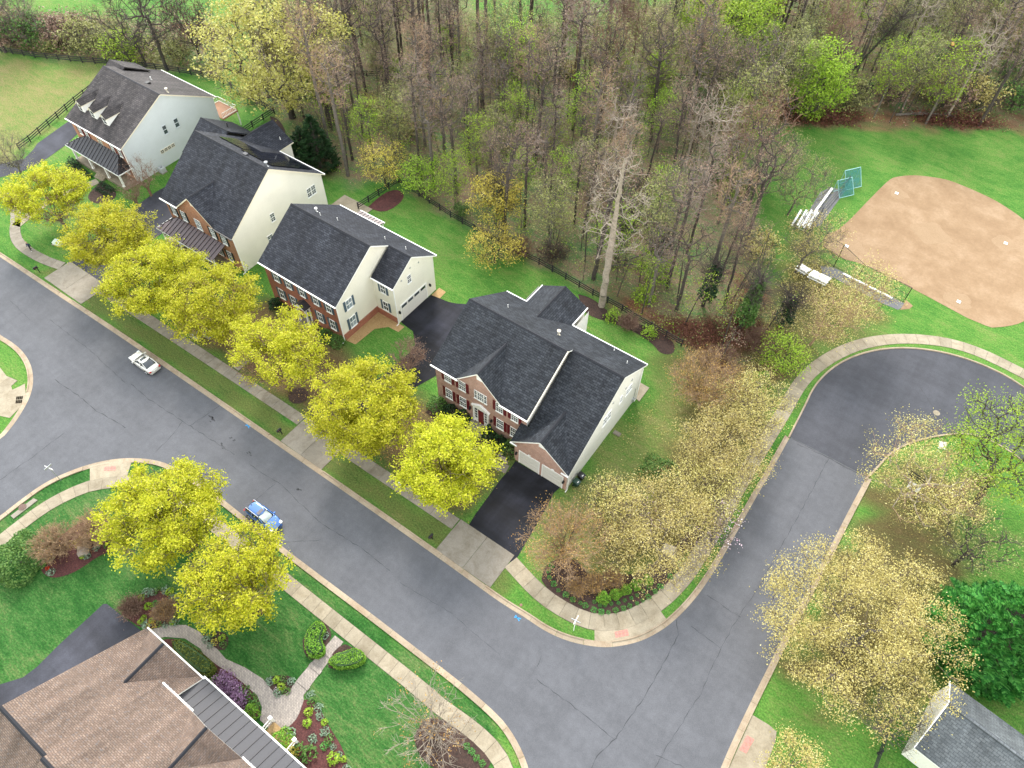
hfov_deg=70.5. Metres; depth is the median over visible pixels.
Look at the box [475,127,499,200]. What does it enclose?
bare tree
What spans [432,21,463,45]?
understory shrub
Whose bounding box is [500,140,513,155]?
understory shrub
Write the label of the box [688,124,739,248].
bare tree
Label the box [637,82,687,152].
greening tree
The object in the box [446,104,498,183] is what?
greening tree
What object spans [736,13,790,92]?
greening tree
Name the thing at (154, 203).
driveway
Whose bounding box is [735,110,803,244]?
bare tree
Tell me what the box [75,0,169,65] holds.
bare tree
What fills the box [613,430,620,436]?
splash block
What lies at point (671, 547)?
utility box
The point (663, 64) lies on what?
greening tree
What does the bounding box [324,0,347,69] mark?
bare tree
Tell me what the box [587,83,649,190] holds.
bare tree
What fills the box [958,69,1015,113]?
hedgerow shrub
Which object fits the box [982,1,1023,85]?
bare tree
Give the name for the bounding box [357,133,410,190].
golden tree
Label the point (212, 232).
window
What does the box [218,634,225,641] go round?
bedding plant
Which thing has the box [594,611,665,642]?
kerb ramp
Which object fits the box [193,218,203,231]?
window
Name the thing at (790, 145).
greening tree
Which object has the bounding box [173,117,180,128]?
window
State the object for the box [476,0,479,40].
bare tree
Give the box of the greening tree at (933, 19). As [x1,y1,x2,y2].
[910,0,978,67]
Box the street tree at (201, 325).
[159,258,266,344]
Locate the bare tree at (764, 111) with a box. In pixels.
[735,80,805,209]
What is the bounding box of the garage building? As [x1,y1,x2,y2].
[901,681,1023,767]
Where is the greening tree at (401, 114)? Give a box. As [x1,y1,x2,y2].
[372,78,417,157]
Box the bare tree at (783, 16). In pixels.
[780,0,788,29]
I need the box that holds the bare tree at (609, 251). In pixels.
[574,145,654,307]
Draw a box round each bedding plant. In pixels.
[45,568,55,575]
[140,587,152,597]
[140,619,151,628]
[144,602,152,609]
[147,587,157,595]
[160,585,170,594]
[164,587,173,595]
[169,617,179,625]
[202,634,209,643]
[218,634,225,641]
[238,684,249,693]
[244,691,256,703]
[248,698,259,710]
[265,676,273,685]
[271,675,280,683]
[273,686,283,697]
[277,682,285,690]
[281,687,290,695]
[284,726,296,736]
[287,677,295,685]
[292,741,306,760]
[300,744,317,763]
[302,718,311,728]
[303,707,312,717]
[306,689,315,699]
[307,696,316,705]
[308,733,316,743]
[314,702,323,710]
[315,711,323,720]
[320,726,329,736]
[320,741,328,750]
[323,733,333,745]
[327,751,340,766]
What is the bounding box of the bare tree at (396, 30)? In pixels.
[383,0,410,78]
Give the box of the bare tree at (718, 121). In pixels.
[695,79,753,196]
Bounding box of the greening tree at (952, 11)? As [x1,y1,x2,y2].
[938,0,1006,54]
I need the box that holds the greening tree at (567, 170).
[546,145,582,209]
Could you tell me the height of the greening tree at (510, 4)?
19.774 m
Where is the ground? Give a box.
[0,0,1023,767]
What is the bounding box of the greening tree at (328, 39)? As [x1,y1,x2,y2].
[305,25,343,100]
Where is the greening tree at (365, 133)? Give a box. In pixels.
[344,88,388,160]
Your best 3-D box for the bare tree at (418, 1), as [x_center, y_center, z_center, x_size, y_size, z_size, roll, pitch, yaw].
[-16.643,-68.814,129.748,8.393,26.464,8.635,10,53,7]
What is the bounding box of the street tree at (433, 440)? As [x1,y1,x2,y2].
[386,411,506,518]
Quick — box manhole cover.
[18,504,25,509]
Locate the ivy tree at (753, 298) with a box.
[733,253,796,330]
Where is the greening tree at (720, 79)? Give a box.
[697,28,754,108]
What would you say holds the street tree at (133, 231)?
on the ground
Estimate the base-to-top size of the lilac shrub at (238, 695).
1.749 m
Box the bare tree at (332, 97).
[301,41,350,176]
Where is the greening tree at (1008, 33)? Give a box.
[991,0,1023,64]
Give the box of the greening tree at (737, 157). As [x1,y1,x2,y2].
[718,106,766,166]
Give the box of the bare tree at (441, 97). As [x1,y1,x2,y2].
[417,56,466,154]
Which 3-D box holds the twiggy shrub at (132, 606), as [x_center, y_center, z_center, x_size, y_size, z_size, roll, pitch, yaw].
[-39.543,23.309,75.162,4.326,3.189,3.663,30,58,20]
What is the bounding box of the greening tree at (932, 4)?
[909,0,957,47]
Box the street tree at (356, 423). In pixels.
[298,352,423,466]
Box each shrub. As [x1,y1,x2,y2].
[0,3,46,50]
[0,14,26,48]
[0,528,52,588]
[22,516,76,565]
[28,11,72,47]
[49,4,90,37]
[51,12,109,58]
[61,507,112,554]
[82,26,124,59]
[94,18,148,65]
[114,587,147,622]
[146,593,178,628]
[155,34,195,65]
[209,666,236,691]
[219,677,242,698]
[227,687,248,709]
[268,297,283,309]
[269,39,285,61]
[299,71,354,112]
[318,328,333,342]
[326,333,346,349]
[355,90,376,112]
[366,95,402,123]
[381,56,401,74]
[391,112,427,140]
[398,56,431,78]
[400,75,435,104]
[425,88,452,115]
[426,395,446,414]
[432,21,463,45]
[441,403,457,416]
[450,200,470,217]
[451,408,470,426]
[481,423,497,441]
[486,102,518,128]
[491,434,508,450]
[499,438,515,459]
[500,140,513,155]
[505,145,534,170]
[505,234,535,259]
[535,238,571,264]
[561,59,576,80]
[562,567,590,601]
[582,565,612,597]
[599,564,628,592]
[603,305,620,324]
[615,0,637,14]
[617,310,641,331]
[624,165,662,198]
[629,245,679,293]
[630,282,657,307]
[637,452,679,489]
[640,324,658,340]
[682,88,721,119]
[693,58,731,87]
[698,340,746,381]
[705,161,728,180]
[707,93,736,122]
[709,82,743,111]
[717,163,768,198]
[720,4,747,24]
[730,294,771,324]
[736,318,782,355]
[737,80,778,106]
[739,223,785,264]
[746,82,779,104]
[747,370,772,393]
[757,96,784,126]
[764,0,790,15]
[768,25,794,50]
[768,82,802,115]
[795,94,821,112]
[808,105,825,118]
[821,62,856,90]
[832,71,875,114]
[868,68,913,112]
[901,56,947,97]
[922,70,982,113]
[950,76,980,99]
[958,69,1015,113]
[960,43,981,59]
[969,33,993,49]
[976,60,992,75]
[998,76,1023,113]
[999,58,1019,76]
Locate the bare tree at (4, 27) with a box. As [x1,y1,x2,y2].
[0,0,7,52]
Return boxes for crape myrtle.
[110,178,145,205]
[114,153,163,196]
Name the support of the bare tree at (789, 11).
on the ground
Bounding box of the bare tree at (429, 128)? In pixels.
[403,74,453,186]
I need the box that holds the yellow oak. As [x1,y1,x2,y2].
[182,0,355,120]
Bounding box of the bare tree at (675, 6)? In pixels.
[662,0,689,83]
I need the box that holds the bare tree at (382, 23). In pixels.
[363,0,401,101]
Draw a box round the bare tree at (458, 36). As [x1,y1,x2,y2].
[445,3,471,102]
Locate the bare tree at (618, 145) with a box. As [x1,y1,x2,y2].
[594,128,635,207]
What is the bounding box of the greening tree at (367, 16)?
[350,0,401,70]
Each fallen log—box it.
[611,251,638,266]
[617,254,643,262]
[895,107,954,117]
[970,99,1004,111]
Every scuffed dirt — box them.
[830,237,866,256]
[891,188,909,198]
[910,222,953,243]
[943,291,971,308]
[992,235,1017,250]
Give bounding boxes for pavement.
[0,193,64,268]
[0,375,16,393]
[0,475,512,767]
[99,291,304,424]
[342,449,459,528]
[505,334,1023,630]
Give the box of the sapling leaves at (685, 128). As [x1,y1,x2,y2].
[261,0,1020,360]
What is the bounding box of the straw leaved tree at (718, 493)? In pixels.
[653,443,750,539]
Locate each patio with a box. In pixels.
[331,195,371,212]
[636,383,648,400]
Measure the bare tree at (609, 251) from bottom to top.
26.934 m
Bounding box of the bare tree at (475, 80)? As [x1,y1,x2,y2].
[459,51,493,136]
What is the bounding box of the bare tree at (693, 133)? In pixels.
[676,77,719,179]
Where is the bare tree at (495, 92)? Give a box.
[472,54,513,143]
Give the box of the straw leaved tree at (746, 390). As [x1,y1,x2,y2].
[703,360,799,441]
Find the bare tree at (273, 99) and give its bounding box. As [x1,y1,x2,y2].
[239,26,275,100]
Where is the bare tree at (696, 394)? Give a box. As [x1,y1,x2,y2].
[663,344,749,413]
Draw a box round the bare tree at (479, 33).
[465,7,494,110]
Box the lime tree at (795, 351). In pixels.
[751,325,814,380]
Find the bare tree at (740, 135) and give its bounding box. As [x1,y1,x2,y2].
[713,98,757,191]
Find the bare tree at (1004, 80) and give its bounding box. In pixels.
[978,25,1023,125]
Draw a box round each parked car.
[128,350,160,374]
[244,500,282,531]
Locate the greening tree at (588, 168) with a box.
[567,131,626,214]
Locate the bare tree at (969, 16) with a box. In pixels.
[943,0,989,74]
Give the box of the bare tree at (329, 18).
[315,1,339,84]
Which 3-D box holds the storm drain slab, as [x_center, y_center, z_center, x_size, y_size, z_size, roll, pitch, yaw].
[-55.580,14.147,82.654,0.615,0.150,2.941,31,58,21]
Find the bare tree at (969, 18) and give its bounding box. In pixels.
[925,0,995,94]
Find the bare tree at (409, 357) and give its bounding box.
[378,333,431,370]
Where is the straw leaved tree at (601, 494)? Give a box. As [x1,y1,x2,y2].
[578,464,658,547]
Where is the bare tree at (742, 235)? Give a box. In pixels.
[717,205,764,302]
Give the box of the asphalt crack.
[0,308,972,767]
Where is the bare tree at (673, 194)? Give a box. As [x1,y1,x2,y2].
[653,149,717,268]
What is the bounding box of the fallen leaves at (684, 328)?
[599,279,770,358]
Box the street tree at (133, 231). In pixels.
[55,195,161,275]
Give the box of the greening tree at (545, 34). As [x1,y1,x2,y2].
[510,10,577,92]
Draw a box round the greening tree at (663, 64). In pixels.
[634,44,681,123]
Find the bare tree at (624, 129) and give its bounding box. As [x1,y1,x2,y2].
[607,95,642,165]
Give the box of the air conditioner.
[158,165,167,174]
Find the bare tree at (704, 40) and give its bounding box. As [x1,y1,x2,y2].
[683,6,733,111]
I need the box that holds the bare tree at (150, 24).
[91,0,187,70]
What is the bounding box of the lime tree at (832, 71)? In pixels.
[778,31,866,121]
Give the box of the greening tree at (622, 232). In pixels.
[587,200,640,255]
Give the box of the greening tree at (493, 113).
[475,97,516,166]
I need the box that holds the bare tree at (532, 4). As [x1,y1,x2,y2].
[529,0,534,21]
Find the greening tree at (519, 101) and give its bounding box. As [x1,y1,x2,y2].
[489,80,537,139]
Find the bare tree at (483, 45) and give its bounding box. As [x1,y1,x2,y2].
[466,31,494,120]
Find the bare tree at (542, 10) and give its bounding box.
[521,1,554,93]
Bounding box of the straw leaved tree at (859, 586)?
[749,520,983,747]
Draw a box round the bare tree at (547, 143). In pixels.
[526,101,568,192]
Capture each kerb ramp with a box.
[0,368,25,417]
[90,461,130,480]
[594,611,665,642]
[729,715,776,767]
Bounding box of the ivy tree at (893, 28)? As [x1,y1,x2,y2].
[851,0,927,73]
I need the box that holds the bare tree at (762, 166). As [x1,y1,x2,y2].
[743,142,784,225]
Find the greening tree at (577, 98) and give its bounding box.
[554,60,608,146]
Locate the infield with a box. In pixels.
[823,175,1023,327]
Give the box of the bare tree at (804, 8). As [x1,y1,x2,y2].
[780,0,810,77]
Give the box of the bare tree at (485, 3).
[476,0,490,82]
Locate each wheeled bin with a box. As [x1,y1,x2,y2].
[572,477,580,487]
[577,471,585,480]
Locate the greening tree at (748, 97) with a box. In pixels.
[714,73,762,134]
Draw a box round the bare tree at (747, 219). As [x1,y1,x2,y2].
[720,190,764,278]
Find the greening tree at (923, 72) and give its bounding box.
[896,26,956,112]
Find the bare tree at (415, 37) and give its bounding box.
[399,12,433,146]
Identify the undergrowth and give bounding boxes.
[0,0,228,76]
[0,2,227,73]
[2,4,227,74]
[250,0,1023,356]
[261,0,1017,364]
[264,0,1017,331]
[552,351,771,565]
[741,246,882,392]
[802,463,986,708]
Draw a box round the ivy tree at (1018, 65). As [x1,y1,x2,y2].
[996,57,1023,83]
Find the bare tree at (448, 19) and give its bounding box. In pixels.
[432,0,461,85]
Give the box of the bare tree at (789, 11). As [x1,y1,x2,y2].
[773,0,814,60]
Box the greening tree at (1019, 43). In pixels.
[997,0,1023,77]
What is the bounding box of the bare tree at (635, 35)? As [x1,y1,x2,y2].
[620,1,655,83]
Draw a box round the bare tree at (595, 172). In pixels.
[576,140,615,237]
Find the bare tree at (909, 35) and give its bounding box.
[899,0,927,59]
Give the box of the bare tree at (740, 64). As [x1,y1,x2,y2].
[714,29,761,129]
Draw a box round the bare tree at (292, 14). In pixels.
[265,0,306,75]
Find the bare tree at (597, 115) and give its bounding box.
[576,59,621,196]
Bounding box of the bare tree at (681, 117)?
[660,67,704,179]
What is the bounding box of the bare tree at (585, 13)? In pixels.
[567,2,603,95]
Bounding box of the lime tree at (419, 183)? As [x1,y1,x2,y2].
[392,152,446,198]
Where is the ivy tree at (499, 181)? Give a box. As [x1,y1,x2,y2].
[482,152,527,225]
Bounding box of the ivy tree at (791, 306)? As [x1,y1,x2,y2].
[769,274,827,328]
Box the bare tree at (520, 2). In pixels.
[510,0,530,68]
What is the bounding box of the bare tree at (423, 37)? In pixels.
[410,11,446,115]
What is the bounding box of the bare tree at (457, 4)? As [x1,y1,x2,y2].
[431,0,469,75]
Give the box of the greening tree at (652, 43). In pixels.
[634,5,691,107]
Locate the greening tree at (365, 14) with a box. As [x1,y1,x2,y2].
[351,1,383,33]
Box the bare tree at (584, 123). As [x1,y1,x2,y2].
[568,92,605,167]
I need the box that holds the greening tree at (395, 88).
[389,63,427,117]
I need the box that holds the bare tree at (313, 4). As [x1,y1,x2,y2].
[300,0,327,21]
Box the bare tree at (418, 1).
[417,0,423,53]
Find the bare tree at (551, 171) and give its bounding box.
[533,153,569,233]
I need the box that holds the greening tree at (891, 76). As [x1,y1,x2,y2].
[870,33,922,117]
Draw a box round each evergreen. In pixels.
[290,125,321,163]
[296,114,341,176]
[918,577,1023,709]
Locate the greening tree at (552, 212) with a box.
[521,171,583,243]
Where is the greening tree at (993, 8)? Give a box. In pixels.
[981,0,1010,28]
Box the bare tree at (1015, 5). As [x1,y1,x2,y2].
[962,0,1023,98]
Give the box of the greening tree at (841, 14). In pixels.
[808,0,871,55]
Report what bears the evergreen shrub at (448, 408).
on the mulch bed at (429, 412)
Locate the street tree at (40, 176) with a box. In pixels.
[0,159,92,229]
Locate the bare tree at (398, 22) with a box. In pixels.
[385,0,412,58]
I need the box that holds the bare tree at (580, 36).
[562,0,608,130]
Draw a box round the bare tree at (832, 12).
[810,0,870,87]
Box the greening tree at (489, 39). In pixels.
[467,4,527,107]
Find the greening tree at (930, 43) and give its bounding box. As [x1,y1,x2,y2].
[901,25,943,95]
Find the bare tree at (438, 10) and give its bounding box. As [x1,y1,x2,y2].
[428,0,448,61]
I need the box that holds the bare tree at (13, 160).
[0,127,34,172]
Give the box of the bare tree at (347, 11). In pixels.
[329,0,373,94]
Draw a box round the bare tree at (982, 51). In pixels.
[946,7,1017,117]
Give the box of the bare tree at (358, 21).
[354,0,362,44]
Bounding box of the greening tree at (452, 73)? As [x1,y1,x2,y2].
[439,53,485,120]
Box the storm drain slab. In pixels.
[11,498,37,518]
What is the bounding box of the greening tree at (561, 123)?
[536,94,573,147]
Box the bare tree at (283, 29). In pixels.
[273,7,304,82]
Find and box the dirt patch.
[900,300,912,309]
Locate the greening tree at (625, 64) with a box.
[607,48,641,113]
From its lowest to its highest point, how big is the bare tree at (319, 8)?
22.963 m
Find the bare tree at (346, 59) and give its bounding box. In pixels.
[328,24,358,108]
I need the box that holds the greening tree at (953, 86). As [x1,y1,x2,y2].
[913,24,994,123]
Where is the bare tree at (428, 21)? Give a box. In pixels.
[425,0,429,41]
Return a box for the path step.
[297,650,331,690]
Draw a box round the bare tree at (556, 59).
[539,23,578,143]
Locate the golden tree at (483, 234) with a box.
[462,212,527,272]
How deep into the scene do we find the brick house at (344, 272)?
96.14 m
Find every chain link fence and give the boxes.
[808,207,843,266]
[819,176,850,216]
[834,245,911,301]
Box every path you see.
[12,179,98,226]
[151,625,342,728]
[233,320,296,370]
[465,431,508,472]
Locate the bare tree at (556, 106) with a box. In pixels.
[542,83,571,176]
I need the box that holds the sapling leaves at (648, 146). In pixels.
[256,0,1023,347]
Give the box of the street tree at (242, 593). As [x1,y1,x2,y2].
[168,514,296,635]
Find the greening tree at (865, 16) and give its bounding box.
[857,0,904,57]
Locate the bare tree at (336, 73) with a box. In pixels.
[318,37,353,160]
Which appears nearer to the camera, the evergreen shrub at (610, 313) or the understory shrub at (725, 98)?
the evergreen shrub at (610, 313)
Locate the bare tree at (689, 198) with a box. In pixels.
[661,152,726,289]
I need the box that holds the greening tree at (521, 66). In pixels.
[492,13,548,118]
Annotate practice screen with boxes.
[833,177,853,197]
[841,167,861,187]
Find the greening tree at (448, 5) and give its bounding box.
[435,0,466,17]
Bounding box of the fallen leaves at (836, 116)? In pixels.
[773,102,1022,131]
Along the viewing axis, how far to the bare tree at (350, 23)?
133.60 m
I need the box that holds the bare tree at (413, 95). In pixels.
[390,48,436,169]
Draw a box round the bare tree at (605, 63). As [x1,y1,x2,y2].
[576,29,627,153]
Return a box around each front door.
[304,308,312,320]
[478,410,483,424]
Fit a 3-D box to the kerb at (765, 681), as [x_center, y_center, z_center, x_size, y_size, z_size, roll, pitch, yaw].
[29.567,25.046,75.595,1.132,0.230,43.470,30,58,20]
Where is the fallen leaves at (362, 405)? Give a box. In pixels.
[184,302,509,522]
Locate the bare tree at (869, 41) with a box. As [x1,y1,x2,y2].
[853,0,903,80]
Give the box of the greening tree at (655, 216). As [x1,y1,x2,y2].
[625,162,691,251]
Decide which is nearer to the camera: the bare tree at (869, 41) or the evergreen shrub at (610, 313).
the evergreen shrub at (610, 313)
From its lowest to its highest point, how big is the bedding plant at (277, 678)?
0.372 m
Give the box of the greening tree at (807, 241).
[778,202,856,275]
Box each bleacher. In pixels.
[791,209,818,229]
[795,264,810,275]
[807,270,829,285]
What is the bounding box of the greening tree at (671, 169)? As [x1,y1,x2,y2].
[642,157,683,212]
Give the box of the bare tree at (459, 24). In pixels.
[453,0,461,63]
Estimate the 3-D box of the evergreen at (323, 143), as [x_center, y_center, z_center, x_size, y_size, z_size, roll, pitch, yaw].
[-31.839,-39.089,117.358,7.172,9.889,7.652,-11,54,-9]
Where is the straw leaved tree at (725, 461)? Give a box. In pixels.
[668,396,780,503]
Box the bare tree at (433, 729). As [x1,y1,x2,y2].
[373,660,475,767]
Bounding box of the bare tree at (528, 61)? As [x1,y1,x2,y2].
[509,21,550,143]
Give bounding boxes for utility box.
[51,239,62,246]
[660,543,676,560]
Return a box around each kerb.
[0,252,788,646]
[0,335,32,438]
[0,458,527,767]
[721,479,871,767]
[788,347,1023,437]
[865,433,1020,479]
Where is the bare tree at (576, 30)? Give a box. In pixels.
[553,0,602,88]
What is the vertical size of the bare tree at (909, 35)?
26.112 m
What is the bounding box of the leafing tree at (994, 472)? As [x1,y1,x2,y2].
[941,379,1023,514]
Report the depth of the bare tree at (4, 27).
141.21 m
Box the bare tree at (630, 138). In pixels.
[610,112,648,213]
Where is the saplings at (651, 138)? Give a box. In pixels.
[255,0,1023,364]
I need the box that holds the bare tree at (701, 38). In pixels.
[678,0,730,127]
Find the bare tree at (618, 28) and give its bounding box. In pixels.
[585,6,637,130]
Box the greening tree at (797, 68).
[762,17,830,116]
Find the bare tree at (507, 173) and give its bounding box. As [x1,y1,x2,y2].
[483,108,536,236]
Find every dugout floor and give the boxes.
[801,187,842,228]
[821,266,903,309]
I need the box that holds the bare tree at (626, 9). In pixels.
[597,0,641,53]
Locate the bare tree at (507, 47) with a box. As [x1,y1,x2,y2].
[476,21,523,119]
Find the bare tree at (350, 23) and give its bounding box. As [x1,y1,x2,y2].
[337,0,360,65]
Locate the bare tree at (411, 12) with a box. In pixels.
[392,0,436,77]
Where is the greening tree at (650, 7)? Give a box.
[620,0,677,68]
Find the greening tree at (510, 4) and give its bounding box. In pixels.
[472,0,536,96]
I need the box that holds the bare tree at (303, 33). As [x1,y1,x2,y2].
[277,0,328,137]
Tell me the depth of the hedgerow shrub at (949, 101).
130.68 m
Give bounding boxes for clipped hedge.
[171,639,217,677]
[304,620,326,659]
[328,648,365,670]
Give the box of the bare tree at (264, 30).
[242,0,274,83]
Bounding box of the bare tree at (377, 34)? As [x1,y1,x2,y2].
[351,0,403,99]
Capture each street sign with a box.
[44,464,60,480]
[571,615,580,630]
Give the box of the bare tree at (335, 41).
[318,35,357,128]
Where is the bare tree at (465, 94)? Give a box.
[447,70,480,165]
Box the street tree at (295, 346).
[220,302,331,391]
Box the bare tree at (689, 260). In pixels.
[670,215,717,311]
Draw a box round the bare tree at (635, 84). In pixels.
[611,56,649,156]
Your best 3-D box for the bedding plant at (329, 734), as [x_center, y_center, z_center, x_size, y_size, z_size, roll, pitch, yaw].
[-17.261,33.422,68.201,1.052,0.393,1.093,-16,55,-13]
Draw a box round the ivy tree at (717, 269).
[695,236,747,306]
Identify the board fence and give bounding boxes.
[0,47,274,113]
[15,85,88,149]
[243,108,274,129]
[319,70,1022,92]
[357,176,399,208]
[397,176,682,345]
[873,732,887,767]
[908,470,935,491]
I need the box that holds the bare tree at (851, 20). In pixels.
[840,0,860,48]
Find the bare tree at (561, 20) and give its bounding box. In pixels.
[549,0,581,72]
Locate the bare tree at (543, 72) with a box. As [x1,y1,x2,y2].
[513,35,571,168]
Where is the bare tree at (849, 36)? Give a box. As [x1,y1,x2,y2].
[819,3,870,102]
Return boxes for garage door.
[400,283,427,319]
[518,450,539,473]
[541,464,563,488]
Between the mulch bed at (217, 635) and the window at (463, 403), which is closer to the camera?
the mulch bed at (217, 635)
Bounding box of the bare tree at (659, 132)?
[641,101,681,183]
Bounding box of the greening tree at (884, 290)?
[823,249,909,330]
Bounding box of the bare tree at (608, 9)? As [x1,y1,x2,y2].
[595,2,624,96]
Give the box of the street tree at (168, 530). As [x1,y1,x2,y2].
[86,455,231,578]
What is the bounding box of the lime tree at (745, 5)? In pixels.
[670,0,794,90]
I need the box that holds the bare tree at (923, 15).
[894,0,949,79]
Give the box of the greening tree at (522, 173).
[500,142,543,203]
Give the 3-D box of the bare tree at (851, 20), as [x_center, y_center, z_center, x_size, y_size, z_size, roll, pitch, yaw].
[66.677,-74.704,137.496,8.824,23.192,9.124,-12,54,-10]
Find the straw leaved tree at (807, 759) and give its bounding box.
[753,721,830,767]
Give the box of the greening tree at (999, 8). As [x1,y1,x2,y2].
[967,0,1023,69]
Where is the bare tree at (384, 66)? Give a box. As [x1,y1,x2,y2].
[370,40,398,121]
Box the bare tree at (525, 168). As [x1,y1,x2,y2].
[507,121,550,226]
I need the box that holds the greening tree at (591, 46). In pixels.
[571,5,641,91]
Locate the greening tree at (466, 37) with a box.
[455,12,498,76]
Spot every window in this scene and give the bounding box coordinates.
[161,125,168,134]
[170,206,177,216]
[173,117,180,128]
[180,210,188,222]
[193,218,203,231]
[209,227,216,239]
[220,235,227,245]
[226,250,233,262]
[269,212,275,222]
[272,272,279,283]
[278,288,285,300]
[284,279,292,290]
[290,295,295,305]
[298,288,305,298]
[306,187,311,198]
[310,184,316,195]
[312,296,319,306]
[316,311,324,323]
[325,304,332,314]
[329,318,336,331]
[345,297,353,311]
[349,314,357,328]
[379,284,386,295]
[382,300,389,312]
[407,274,411,284]
[444,374,451,384]
[445,387,452,400]
[458,379,465,392]
[459,396,466,409]
[477,391,483,402]
[495,402,502,414]
[496,418,503,431]
[509,426,516,436]
[510,414,517,423]
[602,415,607,427]
[607,409,611,421]
[625,382,632,396]
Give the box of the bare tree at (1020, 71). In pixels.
[1007,62,1023,92]
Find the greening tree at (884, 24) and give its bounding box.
[867,0,919,71]
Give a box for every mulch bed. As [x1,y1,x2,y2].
[40,522,115,577]
[88,183,115,203]
[122,589,179,628]
[163,639,259,718]
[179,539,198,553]
[203,631,227,649]
[265,675,293,694]
[270,116,285,133]
[272,303,333,340]
[285,700,347,767]
[288,388,308,402]
[302,621,330,659]
[328,644,366,668]
[368,190,403,210]
[414,718,490,767]
[426,403,467,428]
[476,434,514,459]
[542,516,706,615]
[578,294,674,353]
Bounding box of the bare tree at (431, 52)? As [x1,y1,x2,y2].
[408,23,450,135]
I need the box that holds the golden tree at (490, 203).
[464,168,528,227]
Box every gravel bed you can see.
[347,312,403,343]
[432,288,444,297]
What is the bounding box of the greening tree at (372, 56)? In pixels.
[358,28,398,89]
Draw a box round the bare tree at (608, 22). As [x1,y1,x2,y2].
[605,1,625,55]
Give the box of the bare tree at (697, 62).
[672,1,739,142]
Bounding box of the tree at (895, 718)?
[858,669,951,762]
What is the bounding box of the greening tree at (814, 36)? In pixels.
[782,11,837,93]
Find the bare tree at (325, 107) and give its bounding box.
[276,0,336,127]
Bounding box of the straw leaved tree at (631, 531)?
[593,461,728,603]
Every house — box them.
[0,627,305,767]
[64,59,241,190]
[156,117,327,274]
[257,203,436,339]
[430,285,647,492]
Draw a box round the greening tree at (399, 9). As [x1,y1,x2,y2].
[382,0,415,38]
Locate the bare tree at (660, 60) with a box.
[635,0,691,141]
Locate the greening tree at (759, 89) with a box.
[715,51,790,160]
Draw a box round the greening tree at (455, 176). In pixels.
[434,144,471,205]
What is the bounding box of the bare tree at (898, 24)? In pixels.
[887,1,908,49]
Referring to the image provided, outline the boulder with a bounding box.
[76,545,89,556]
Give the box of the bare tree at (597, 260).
[576,143,651,280]
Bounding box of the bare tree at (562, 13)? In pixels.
[552,0,576,93]
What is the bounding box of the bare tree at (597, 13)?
[574,0,624,82]
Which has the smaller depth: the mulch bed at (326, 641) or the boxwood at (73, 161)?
the mulch bed at (326, 641)
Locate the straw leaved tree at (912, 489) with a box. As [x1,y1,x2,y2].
[854,406,1016,539]
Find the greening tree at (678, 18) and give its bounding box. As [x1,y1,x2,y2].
[636,0,696,93]
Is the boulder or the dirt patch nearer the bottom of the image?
the boulder
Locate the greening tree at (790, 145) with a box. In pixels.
[751,126,821,189]
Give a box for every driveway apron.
[45,262,101,303]
[281,417,339,469]
[437,520,513,586]
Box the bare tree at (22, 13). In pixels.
[0,0,43,46]
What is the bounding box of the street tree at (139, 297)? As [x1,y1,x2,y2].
[91,234,210,319]
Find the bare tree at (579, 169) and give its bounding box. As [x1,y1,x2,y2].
[562,138,593,224]
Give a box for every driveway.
[0,121,76,176]
[0,604,140,705]
[73,187,172,282]
[310,295,465,439]
[469,461,559,561]
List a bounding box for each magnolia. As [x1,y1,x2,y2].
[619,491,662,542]
[682,499,745,555]
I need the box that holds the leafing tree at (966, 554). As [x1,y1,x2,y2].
[927,498,1023,579]
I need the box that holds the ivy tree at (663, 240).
[636,220,685,274]
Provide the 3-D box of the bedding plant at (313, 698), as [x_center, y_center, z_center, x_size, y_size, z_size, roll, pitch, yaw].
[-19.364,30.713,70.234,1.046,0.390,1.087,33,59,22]
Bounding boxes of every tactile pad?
[104,466,115,470]
[615,629,628,637]
[740,736,753,752]
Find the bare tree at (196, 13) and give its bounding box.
[154,0,220,59]
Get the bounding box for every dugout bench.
[813,188,832,213]
[843,273,892,298]
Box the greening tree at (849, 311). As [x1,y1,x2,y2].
[785,274,883,351]
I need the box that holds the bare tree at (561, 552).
[508,489,616,589]
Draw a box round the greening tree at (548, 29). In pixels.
[531,10,569,79]
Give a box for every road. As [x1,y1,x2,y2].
[0,257,864,767]
[790,349,1023,478]
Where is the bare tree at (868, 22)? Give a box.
[839,0,887,91]
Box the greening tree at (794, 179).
[766,148,841,215]
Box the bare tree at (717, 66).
[689,27,751,154]
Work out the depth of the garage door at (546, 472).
84.42 m
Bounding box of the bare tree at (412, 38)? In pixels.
[394,13,430,93]
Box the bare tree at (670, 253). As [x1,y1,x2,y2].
[638,222,689,307]
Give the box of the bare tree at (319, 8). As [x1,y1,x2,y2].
[291,0,331,112]
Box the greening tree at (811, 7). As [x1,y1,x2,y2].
[793,0,861,53]
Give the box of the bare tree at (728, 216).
[708,158,766,262]
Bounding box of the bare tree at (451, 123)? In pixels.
[421,75,471,193]
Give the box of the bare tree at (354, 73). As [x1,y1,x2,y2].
[336,36,371,135]
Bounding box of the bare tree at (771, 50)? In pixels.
[736,23,795,132]
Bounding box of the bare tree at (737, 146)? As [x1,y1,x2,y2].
[713,125,762,224]
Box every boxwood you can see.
[64,156,79,168]
[243,702,261,719]
[272,725,295,749]
[282,741,298,756]
[595,590,610,605]
[609,588,622,600]
[620,583,631,594]
[629,579,641,590]
[641,574,653,586]
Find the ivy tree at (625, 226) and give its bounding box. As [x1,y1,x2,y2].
[608,195,649,260]
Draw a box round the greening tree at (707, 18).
[686,0,736,50]
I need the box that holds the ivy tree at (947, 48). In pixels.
[899,42,954,94]

